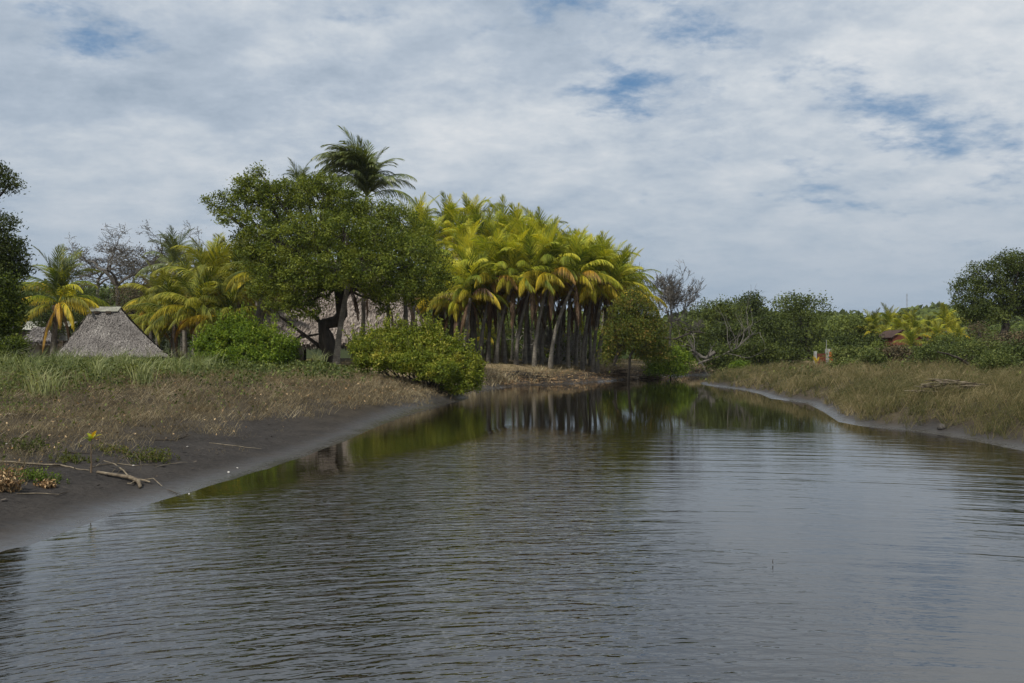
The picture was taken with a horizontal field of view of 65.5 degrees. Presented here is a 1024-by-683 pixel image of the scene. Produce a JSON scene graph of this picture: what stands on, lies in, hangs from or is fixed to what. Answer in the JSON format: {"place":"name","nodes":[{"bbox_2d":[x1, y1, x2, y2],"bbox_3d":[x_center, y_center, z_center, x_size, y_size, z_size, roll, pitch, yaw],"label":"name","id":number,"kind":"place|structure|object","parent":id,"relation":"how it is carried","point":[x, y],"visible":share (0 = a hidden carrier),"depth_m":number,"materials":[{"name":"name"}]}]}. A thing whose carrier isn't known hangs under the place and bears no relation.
{"place":"outdoors","nodes":[
{"label":"outdoors","id":0,"kind":"place"},
{"bbox_2d":[0,375,1023,682],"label":"river water","id":1,"kind":"structure","parent":0,"point":[634,531],"depth_m":6.60,"materials":[{"name":"black liquid"}]},
{"bbox_2d":[0,358,1023,551],"bbox_3d":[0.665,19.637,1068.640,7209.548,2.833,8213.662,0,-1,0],"label":"ground","id":2,"kind":"structure","parent":0,"point":[36,518],"depth_m":14.48,"materials":[{"name":"soil"}]},
{"bbox_2d":[0,467,26,492],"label":"dry plant","id":3,"kind":"object","parent":2,"relation":"on","point":[8,483],"visible":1,"depth_m":9.07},
{"bbox_2d":[0,266,33,339],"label":"broadleaf tree","id":4,"kind":"object","parent":2,"relation":"on","point":[11,318],"visible":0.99,"depth_m":30.90,"materials":[{"name":"green plant"}]},
{"bbox_2d":[0,330,35,360],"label":"bush","id":5,"kind":"object","parent":2,"relation":"on","point":[18,343],"visible":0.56,"depth_m":29.91,"materials":[{"name":"green plant"}]},
{"bbox_2d":[0,160,39,288],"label":"broadleaf tree","id":6,"kind":"object","parent":2,"relation":"on","point":[11,257],"visible":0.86,"depth_m":34.04,"materials":[{"name":"green plant"}]},
{"bbox_2d":[0,433,60,455],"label":"bush","id":7,"kind":"object","parent":2,"relation":"on","point":[35,442],"visible":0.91,"depth_m":11.48,"materials":[{"name":"green plant"}]},
{"bbox_2d":[0,465,69,483],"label":"creeping plant","id":8,"kind":"object","parent":2,"relation":"on","point":[32,474],"visible":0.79,"depth_m":9.74,"materials":[{"name":"green plant"}]},
{"bbox_2d":[20,327,59,356],"bbox_3d":[-33.439,0.160,55.963,2.886,2.412,5.277,1,-1,-31],"label":"thatched shelter","id":9,"kind":"object","parent":2,"relation":"on","point":[37,333],"visible":0.38,"depth_m":55.02,"materials":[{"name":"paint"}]},
{"bbox_2d":[7,360,78,397],"bbox_3d":[-10.563,0.813,17.701,1.620,0.869,1.573,0,-1,0],"label":"reed clump","id":10,"kind":"object","parent":2,"relation":"on","point":[40,387],"visible":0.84,"depth_m":17.61,"materials":[{"name":"green plant"}]},
{"bbox_2d":[25,296,71,351],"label":"broadleaf tree","id":11,"kind":"object","parent":2,"relation":"on","point":[44,317],"visible":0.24,"depth_m":59.88,"materials":[{"name":"green plant"}]},
{"bbox_2d":[16,243,110,356],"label":"coconut palm","id":12,"kind":"object","parent":2,"relation":"on","point":[58,275],"visible":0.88,"depth_m":46.75,"materials":[{"name":"plant"}]},
{"bbox_2d":[63,280,112,338],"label":"broadleaf tree","id":13,"kind":"object","parent":2,"relation":"on","point":[78,315],"visible":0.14,"depth_m":65.63,"materials":[{"name":"green plant"}]},
{"bbox_2d":[70,350,124,382],"bbox_3d":[-10.653,0.609,20.689,1.512,0.910,1.591,0,-1,0],"label":"reed clump","id":14,"kind":"object","parent":2,"relation":"on","point":[98,369],"visible":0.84,"depth_m":20.63,"materials":[{"name":"green plant"}]},
{"bbox_2d":[46,239,149,304],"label":"sparse tree","id":15,"kind":"object","parent":2,"relation":"on","point":[120,277],"visible":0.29,"depth_m":77.93,"materials":[{"name":"grey plant"}]},
{"bbox_2d":[55,306,171,357],"bbox_3d":[-23.566,-0.245,47.035,6.082,3.631,10.004,1,-1,-27],"label":"thatched hut","id":16,"kind":"object","parent":2,"relation":"on","point":[105,328],"visible":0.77,"depth_m":45.07,"materials":[{"name":"plant"}]},
{"bbox_2d":[63,223,168,306],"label":"sparse tree","id":17,"kind":"object","parent":2,"relation":"on","point":[107,271],"visible":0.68,"depth_m":73.81,"materials":[{"name":"grey plant"}]},
{"bbox_2d":[96,460,161,488],"bbox_3d":[-5.128,1.735,10.402,1.704,0.189,0.353,-1,-1,40],"label":"driftwood log","id":18,"kind":"object","parent":2,"relation":"on","point":[133,479],"visible":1,"depth_m":10.26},
{"bbox_2d":[0,343,267,390],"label":"tall grass","id":19,"kind":"structure","parent":2,"relation":"on","point":[124,358],"depth_m":24.00,"materials":[{"name":"plant"}]},
{"bbox_2d":[105,272,166,333],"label":"broadleaf tree","id":20,"kind":"object","parent":2,"relation":"on","point":[131,291],"visible":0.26,"depth_m":71.43,"materials":[{"name":"green plant"}]},
{"bbox_2d":[118,255,178,345],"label":"coconut palm","id":21,"kind":"object","parent":2,"relation":"on","point":[137,300],"visible":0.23,"depth_m":55.45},
{"bbox_2d":[118,445,180,464],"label":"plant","id":22,"kind":"object","parent":2,"relation":"on","point":[158,455],"visible":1,"depth_m":11.75,"materials":[{"name":"green plant"}]},
{"bbox_2d":[124,352,174,386],"bbox_3d":[-9.719,0.701,20.769,1.414,0.935,1.761,-1,-1,44],"label":"reed clump","id":23,"kind":"object","parent":2,"relation":"on","point":[146,370],"visible":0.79,"depth_m":20.66,"materials":[{"name":"green plant"}]},
{"bbox_2d":[125,286,184,346],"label":"coconut palm","id":24,"kind":"object","parent":2,"relation":"on","point":[142,324],"visible":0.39,"depth_m":49.76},
{"bbox_2d":[110,219,207,282],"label":"sparse tree","id":25,"kind":"object","parent":2,"relation":"on","point":[147,229],"visible":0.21,"depth_m":74.89,"materials":[{"name":"grey plant"}]},
{"bbox_2d":[133,224,198,354],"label":"coconut palm","id":26,"kind":"object","parent":2,"relation":"on","point":[168,244],"visible":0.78,"depth_m":67.74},
{"bbox_2d":[138,251,196,358],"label":"coconut palm","id":27,"kind":"object","parent":2,"relation":"on","point":[184,333],"visible":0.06,"depth_m":53.86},
{"bbox_2d":[126,269,210,357],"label":"coconut palm","id":28,"kind":"object","parent":2,"relation":"on","point":[171,287],"visible":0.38,"depth_m":47.49,"materials":[{"name":"plant"}]},
{"bbox_2d":[147,259,247,349],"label":"coconut palm","id":29,"kind":"object","parent":2,"relation":"on","point":[182,313],"visible":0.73,"depth_m":45.65,"materials":[{"name":"plant"}]},
{"bbox_2d":[145,232,257,331],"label":"coconut palm","id":30,"kind":"object","parent":2,"relation":"on","point":[206,257],"visible":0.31,"depth_m":49.75,"materials":[{"name":"plant"}]},
{"bbox_2d":[0,355,405,460],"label":"green grass","id":31,"kind":"structure","parent":2,"relation":"on","point":[85,385],"depth_m":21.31,"materials":[{"name":"plant"}]},
{"bbox_2d":[0,368,444,465],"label":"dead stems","id":32,"kind":"object","parent":2,"relation":"on","point":[187,408],"visible":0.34,"depth_m":18.22,"materials":[{"name":"brown plant"}]},
{"bbox_2d":[179,273,272,341],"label":"coconut palm","id":33,"kind":"object","parent":2,"relation":"on","point":[226,304],"visible":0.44,"depth_m":45.71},
{"bbox_2d":[0,369,453,467],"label":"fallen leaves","id":34,"kind":"object","parent":2,"relation":"on","point":[213,403],"visible":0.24,"depth_m":19.56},
{"bbox_2d":[0,363,461,479],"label":"dry brush","id":35,"kind":"object","parent":2,"relation":"on","point":[293,379],"visible":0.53,"depth_m":18.88,"materials":[{"name":"brown plant"}]},
{"bbox_2d":[183,233,283,317],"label":"coconut palm","id":36,"kind":"object","parent":2,"relation":"on","point":[234,258],"visible":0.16,"depth_m":49.43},
{"bbox_2d":[188,301,302,365],"bbox_3d":[-10.717,-0.143,31.732,4.693,3.044,3.183,0,-1,0],"label":"mangrove bush","id":37,"kind":"object","parent":2,"relation":"on","point":[251,339],"visible":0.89,"depth_m":31.54,"materials":[{"name":"green plant"}]},
{"bbox_2d":[218,234,306,326],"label":"coconut palm","id":38,"kind":"object","parent":2,"relation":"on","point":[240,276],"visible":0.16,"depth_m":44.26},
{"bbox_2d":[197,160,461,364],"bbox_3d":[-8.583,-3.878,41.641,12.407,10.904,10.745,-1,-1,33],"label":"mangrove tree","id":39,"kind":"object","parent":2,"relation":"on","point":[319,244],"visible":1,"depth_m":39.53,"materials":[{"name":"green plant"}]},
{"bbox_2d":[234,260,440,361],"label":"thatched palapa","id":40,"kind":"structure","parent":2,"relation":"on","point":[306,327],"depth_m":51.17,"materials":[{"name":"grey plant"}]},
{"bbox_2d":[0,278,676,359],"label":"back thicket","id":41,"kind":"object","parent":2,"relation":"on","point":[343,351],"visible":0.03,"depth_m":85.61,"materials":[{"name":"plant"}]},
{"bbox_2d":[314,246,381,365],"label":"coconut palm","id":42,"kind":"object","parent":2,"relation":"on","point":[336,355],"visible":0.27,"depth_m":39.91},
{"bbox_2d":[310,125,416,356],"bbox_3d":[-11.120,-6.985,58.039,7.176,17.484,6.181,-1,-1,42],"label":"coconut palm","id":43,"kind":"object","parent":2,"relation":"on","point":[362,166],"visible":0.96,"depth_m":57.50,"materials":[{"name":"plant"}]},
{"bbox_2d":[341,311,486,395],"bbox_3d":[-4.092,0.412,31.079,6.409,3.368,3.186,0,-1,21],"label":"mangrove bush","id":44,"kind":"object","parent":2,"relation":"on","point":[417,353],"visible":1,"depth_m":30.69,"materials":[{"name":"green plant"}]},
{"bbox_2d":[380,191,449,297],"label":"coconut palm","id":45,"kind":"object","parent":2,"relation":"on","point":[421,204],"visible":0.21,"depth_m":69.89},
{"bbox_2d":[398,203,465,315],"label":"coconut palm","id":46,"kind":"object","parent":2,"relation":"on","point":[432,225],"visible":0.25,"depth_m":64.61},
{"bbox_2d":[429,190,475,319],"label":"coconut palm","id":47,"kind":"object","parent":2,"relation":"on","point":[448,205],"visible":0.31,"depth_m":71.66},
{"bbox_2d":[434,219,483,342],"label":"coconut palm","id":48,"kind":"object","parent":2,"relation":"on","point":[473,231],"visible":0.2,"depth_m":59.81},
{"bbox_2d":[436,207,482,259],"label":"coconut palm","id":49,"kind":"object","parent":2,"relation":"on","point":[460,225],"visible":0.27,"depth_m":66.71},
{"bbox_2d":[420,259,500,339],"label":"coconut palm","id":50,"kind":"object","parent":2,"relation":"on","point":[456,310],"visible":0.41,"depth_m":53.55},
{"bbox_2d":[429,241,510,345],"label":"coconut palm","id":51,"kind":"object","parent":2,"relation":"on","point":[470,292],"visible":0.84,"depth_m":50.78,"materials":[{"name":"plant"}]},
{"bbox_2d":[437,192,505,345],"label":"coconut palm","id":52,"kind":"object","parent":2,"relation":"on","point":[484,210],"visible":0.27,"depth_m":71.05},
{"bbox_2d":[434,254,517,351],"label":"coconut palm","id":53,"kind":"object","parent":2,"relation":"on","point":[472,319],"visible":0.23,"depth_m":53.91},
{"bbox_2d":[450,203,517,359],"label":"coconut palm","id":54,"kind":"object","parent":2,"relation":"on","point":[482,226],"visible":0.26,"depth_m":66.11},
{"bbox_2d":[447,239,537,362],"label":"coconut palm","id":55,"kind":"object","parent":2,"relation":"on","point":[495,322],"visible":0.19,"depth_m":53.88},
{"bbox_2d":[474,218,515,332],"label":"coconut palm","id":56,"kind":"object","parent":2,"relation":"on","point":[495,226],"visible":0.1,"depth_m":62.00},
{"bbox_2d":[456,222,534,362],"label":"coconut palm","id":57,"kind":"object","parent":2,"relation":"on","point":[494,256],"visible":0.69,"depth_m":51.53,"materials":[{"name":"plant"}]},
{"bbox_2d":[451,231,540,362],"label":"coconut palm","id":58,"kind":"object","parent":2,"relation":"on","point":[504,360],"visible":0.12,"depth_m":53.90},
{"bbox_2d":[472,193,534,360],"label":"coconut palm","id":59,"kind":"object","parent":2,"relation":"on","point":[499,207],"visible":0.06,"depth_m":70.69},
{"bbox_2d":[468,228,559,363],"bbox_3d":[0.012,-2.846,51.937,6.145,9.157,5.415,0,-1,0],"label":"coconut palm","id":60,"kind":"object","parent":2,"relation":"on","point":[511,261],"visible":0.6,"depth_m":51.56,"materials":[{"name":"plant"}]},
{"bbox_2d":[484,202,548,360],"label":"coconut palm","id":61,"kind":"object","parent":2,"relation":"on","point":[515,213],"visible":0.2,"depth_m":65.25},
{"bbox_2d":[481,234,573,363],"bbox_3d":[0.987,-2.811,54.003,6.375,9.288,5.262,0,-1,0],"label":"coconut palm","id":62,"kind":"object","parent":2,"relation":"on","point":[525,361],"visible":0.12,"depth_m":53.91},
{"bbox_2d":[300,358,758,378],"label":"grass","id":63,"kind":"structure","parent":2,"relation":"on","point":[618,363],"depth_m":58.05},
{"bbox_2d":[485,221,581,364],"bbox_3d":[1.283,-2.944,52.234,5.386,9.513,6.445,1,-1,-41],"label":"coconut palm","id":64,"kind":"object","parent":2,"relation":"on","point":[531,264],"visible":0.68,"depth_m":51.77,"materials":[{"name":"plant"}]},
{"bbox_2d":[522,206,567,333],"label":"coconut palm","id":65,"kind":"object","parent":2,"relation":"on","point":[535,218],"visible":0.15,"depth_m":69.57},
{"bbox_2d":[504,217,593,366],"bbox_3d":[2.573,-3.079,51.852,5.919,9.955,5.479,-1,-1,44],"label":"coconut palm","id":66,"kind":"object","parent":2,"relation":"on","point":[549,257],"visible":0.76,"depth_m":51.59,"materials":[{"name":"plant"}]},
{"bbox_2d":[509,313,588,364],"bbox_3d":[3.028,0.109,60.038,6.679,4.526,4.748,-1,-1,34],"label":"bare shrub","id":67,"kind":"object","parent":2,"relation":"on","point":[547,343],"visible":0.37,"depth_m":59.58,"materials":[{"name":"brown plant"}]},
{"bbox_2d":[511,246,590,363],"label":"coconut palm","id":68,"kind":"object","parent":2,"relation":"on","point":[546,308],"visible":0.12,"depth_m":55.93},
{"bbox_2d":[528,239,577,364],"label":"coconut palm","id":69,"kind":"object","parent":2,"relation":"on","point":[562,323],"visible":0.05,"depth_m":56.91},
{"bbox_2d":[86,281,1023,326],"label":"distant forest","id":70,"kind":"object","parent":2,"relation":"on","point":[931,308],"visible":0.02,"depth_m":266.20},
{"bbox_2d":[529,232,608,367],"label":"coconut palm","id":71,"kind":"object","parent":2,"relation":"on","point":[570,318],"visible":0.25,"depth_m":53.90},
{"bbox_2d":[532,226,622,368],"bbox_3d":[4.116,-2.827,51.829,6.056,9.648,6.287,0,-1,0],"label":"coconut palm","id":72,"kind":"object","parent":2,"relation":"on","point":[577,265],"visible":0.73,"depth_m":51.54,"materials":[{"name":"plant"}]},
{"bbox_2d":[541,236,625,365],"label":"coconut palm","id":73,"kind":"object","parent":2,"relation":"on","point":[575,361],"visible":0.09,"depth_m":55.91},
{"bbox_2d":[555,233,636,369],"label":"coconut palm","id":74,"kind":"object","parent":2,"relation":"on","point":[590,313],"visible":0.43,"depth_m":53.60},
{"bbox_2d":[428,363,765,387],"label":"bank tufts","id":75,"kind":"object","parent":2,"relation":"on","point":[505,374],"visible":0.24,"depth_m":46.59,"materials":[{"name":"brown plant"}]},
{"bbox_2d":[560,230,653,372],"bbox_3d":[6.391,-2.539,54.044,6.282,9.911,5.421,0,-1,0],"label":"coconut palm","id":76,"kind":"object","parent":2,"relation":"on","point":[605,301],"visible":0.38,"depth_m":53.82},
{"bbox_2d":[567,243,658,373],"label":"coconut palm","id":77,"kind":"object","parent":2,"relation":"on","point":[619,266],"visible":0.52,"depth_m":53.74,"materials":[{"name":"plant"}]},
{"bbox_2d":[581,248,667,365],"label":"coconut palm","id":78,"kind":"object","parent":2,"relation":"on","point":[648,296],"visible":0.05,"depth_m":61.97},
{"bbox_2d":[594,283,677,382],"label":"mangrove tree","id":79,"kind":"object","parent":2,"relation":"on","point":[638,322],"visible":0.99,"depth_m":49.66,"materials":[{"name":"green leaf"},{"name":"bark"}]},
{"bbox_2d":[486,363,789,384],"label":"frond litter","id":80,"kind":"object","parent":2,"relation":"on","point":[553,379],"visible":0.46,"depth_m":48.99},
{"bbox_2d":[641,342,697,378],"bbox_3d":[11.161,1.739,56.884,3.805,3.391,3.668,1,-1,-41],"label":"shrub","id":81,"kind":"object","parent":2,"relation":"on","point":[672,367],"visible":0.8,"depth_m":56.49,"materials":[{"name":"green plant"}]},
{"bbox_2d":[647,260,705,349],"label":"bare tree","id":82,"kind":"object","parent":2,"relation":"on","point":[670,297],"visible":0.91,"depth_m":65.48,"materials":[{"name":"grey plant"}]},
{"bbox_2d":[665,316,720,359],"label":"broadleaf tree","id":83,"kind":"object","parent":2,"relation":"on","point":[683,332],"visible":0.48,"depth_m":79.22,"materials":[{"name":"green plant"}]},
{"bbox_2d":[682,294,754,348],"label":"broadleaf tree","id":84,"kind":"object","parent":2,"relation":"on","point":[711,315],"visible":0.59,"depth_m":91.32,"materials":[{"name":"green plant"}]},
{"bbox_2d":[691,336,751,375],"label":"bush","id":85,"kind":"object","parent":2,"relation":"on","point":[725,359],"visible":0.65,"depth_m":65.29,"materials":[{"name":"green plant"}]},
{"bbox_2d":[697,283,766,364],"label":"bare tree","id":86,"kind":"object","parent":2,"relation":"on","point":[740,344],"visible":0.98,"depth_m":64.95,"materials":[{"name":"grey plant"}]},
{"bbox_2d":[702,315,768,349],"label":"broadleaf tree","id":87,"kind":"object","parent":2,"relation":"on","point":[720,331],"visible":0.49,"depth_m":73.14,"materials":[{"name":"green plant"}]},
{"bbox_2d":[733,289,776,336],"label":"broadleaf tree","id":88,"kind":"object","parent":2,"relation":"on","point":[753,299],"visible":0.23,"depth_m":96.85,"materials":[{"name":"green plant"}]},
{"bbox_2d":[733,329,788,366],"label":"broadleaf tree","id":89,"kind":"object","parent":2,"relation":"on","point":[769,353],"visible":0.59,"depth_m":67.37,"materials":[{"name":"green plant"}]},
{"bbox_2d":[736,305,809,364],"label":"broadleaf tree","id":90,"kind":"object","parent":2,"relation":"on","point":[792,352],"visible":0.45,"depth_m":75.02,"materials":[{"name":"green plant"}]},
{"bbox_2d":[765,288,836,360],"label":"broadleaf tree","id":91,"kind":"object","parent":2,"relation":"on","point":[797,310],"visible":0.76,"depth_m":79.41,"materials":[{"name":"green plant"}]},
{"bbox_2d":[648,306,1023,357],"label":"woods","id":92,"kind":"object","parent":2,"relation":"on","point":[1019,325],"visible":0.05,"depth_m":104.57,"materials":[{"name":"green plant"}]},
{"bbox_2d":[815,331,865,350],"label":"broadleaf tree","id":93,"kind":"object","parent":2,"relation":"on","point":[843,339],"visible":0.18,"depth_m":69.58,"materials":[{"name":"green plant"}]},
{"bbox_2d":[822,340,865,361],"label":"shrub","id":94,"kind":"object","parent":2,"relation":"on","point":[843,351],"visible":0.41,"depth_m":47.75,"materials":[{"name":"green plant"}]},
{"bbox_2d":[821,311,877,343],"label":"broadleaf tree","id":95,"kind":"object","parent":2,"relation":"on","point":[849,325],"visible":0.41,"depth_m":83.32,"materials":[{"name":"green plant"}]},
{"bbox_2d":[700,353,1023,442],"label":"marsh grass","id":96,"kind":"structure","parent":2,"relation":"on","point":[874,389],"depth_m":22.48,"materials":[{"name":"plant"}]},
{"bbox_2d":[850,347,892,366],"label":"shrub","id":97,"kind":"object","parent":2,"relation":"on","point":[877,358],"visible":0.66,"depth_m":41.61,"materials":[{"name":"green plant"}]},
{"bbox_2d":[873,342,913,362],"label":"shrub","id":98,"kind":"object","parent":2,"relation":"on","point":[897,350],"visible":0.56,"depth_m":45.48,"materials":[{"name":"green plant"}]},
{"bbox_2d":[879,330,922,348],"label":"red house","id":99,"kind":"structure","parent":2,"relation":"on","point":[890,336],"depth_m":72.03,"materials":[{"name":"paint"}]},
{"bbox_2d":[892,323,929,347],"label":"coconut palm","id":100,"kind":"object","parent":2,"relation":"on","point":[910,335],"visible":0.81,"depth_m":65.90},
{"bbox_2d":[905,338,960,365],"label":"shrub","id":101,"kind":"object","parent":2,"relation":"on","point":[929,350],"visible":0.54,"depth_m":39.59,"materials":[{"name":"green plant"}]},
{"bbox_2d":[920,302,971,334],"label":"coconut palm","id":102,"kind":"object","parent":2,"relation":"on","point":[944,316],"visible":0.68,"depth_m":79.91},
{"bbox_2d":[907,378,991,392],"bbox_3d":[10.908,1.107,20.000,2.122,0.367,0.859,0,-1,0],"label":"stick pile","id":103,"kind":"object","parent":2,"relation":"on","point":[949,384],"visible":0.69,"depth_m":19.85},
{"bbox_2d":[920,330,985,352],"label":"shrub","id":104,"kind":"object","parent":2,"relation":"on","point":[945,338],"visible":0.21,"depth_m":51.43,"materials":[{"name":"green plant"}]},
{"bbox_2d":[939,331,1008,367],"bbox_3d":[21.131,0.760,36.030,3.086,2.451,3.057,-1,-1,42],"label":"shrub","id":105,"kind":"object","parent":2,"relation":"on","point":[963,350],"visible":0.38,"depth_m":35.86,"materials":[{"name":"green plant"}]},
{"bbox_2d":[946,246,1023,338],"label":"broadleaf tree","id":106,"kind":"object","parent":2,"relation":"on","point":[1010,303],"visible":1,"depth_m":57.39,"materials":[{"name":"green plant"}]},
{"bbox_2d":[967,341,1023,375],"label":"shrub","id":107,"kind":"object","parent":2,"relation":"on","point":[998,358],"visible":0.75,"depth_m":27.70,"materials":[{"name":"green plant"}]},
{"bbox_2d":[979,335,1023,361],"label":"shrub","id":108,"kind":"object","parent":2,"relation":"on","point":[1019,350],"visible":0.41,"depth_m":33.93,"materials":[{"name":"green plant"}]},
{"bbox_2d":[982,327,1023,349],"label":"shrub","id":109,"kind":"object","parent":2,"relation":"on","point":[1017,336],"visible":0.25,"depth_m":49.48,"materials":[{"name":"green plant"}]},
{"bbox_2d":[0,0,1023,317],"label":"sky","id":110,"kind":"structure","parent":0,"point":[863,153],"materials":[{"name":"white"}]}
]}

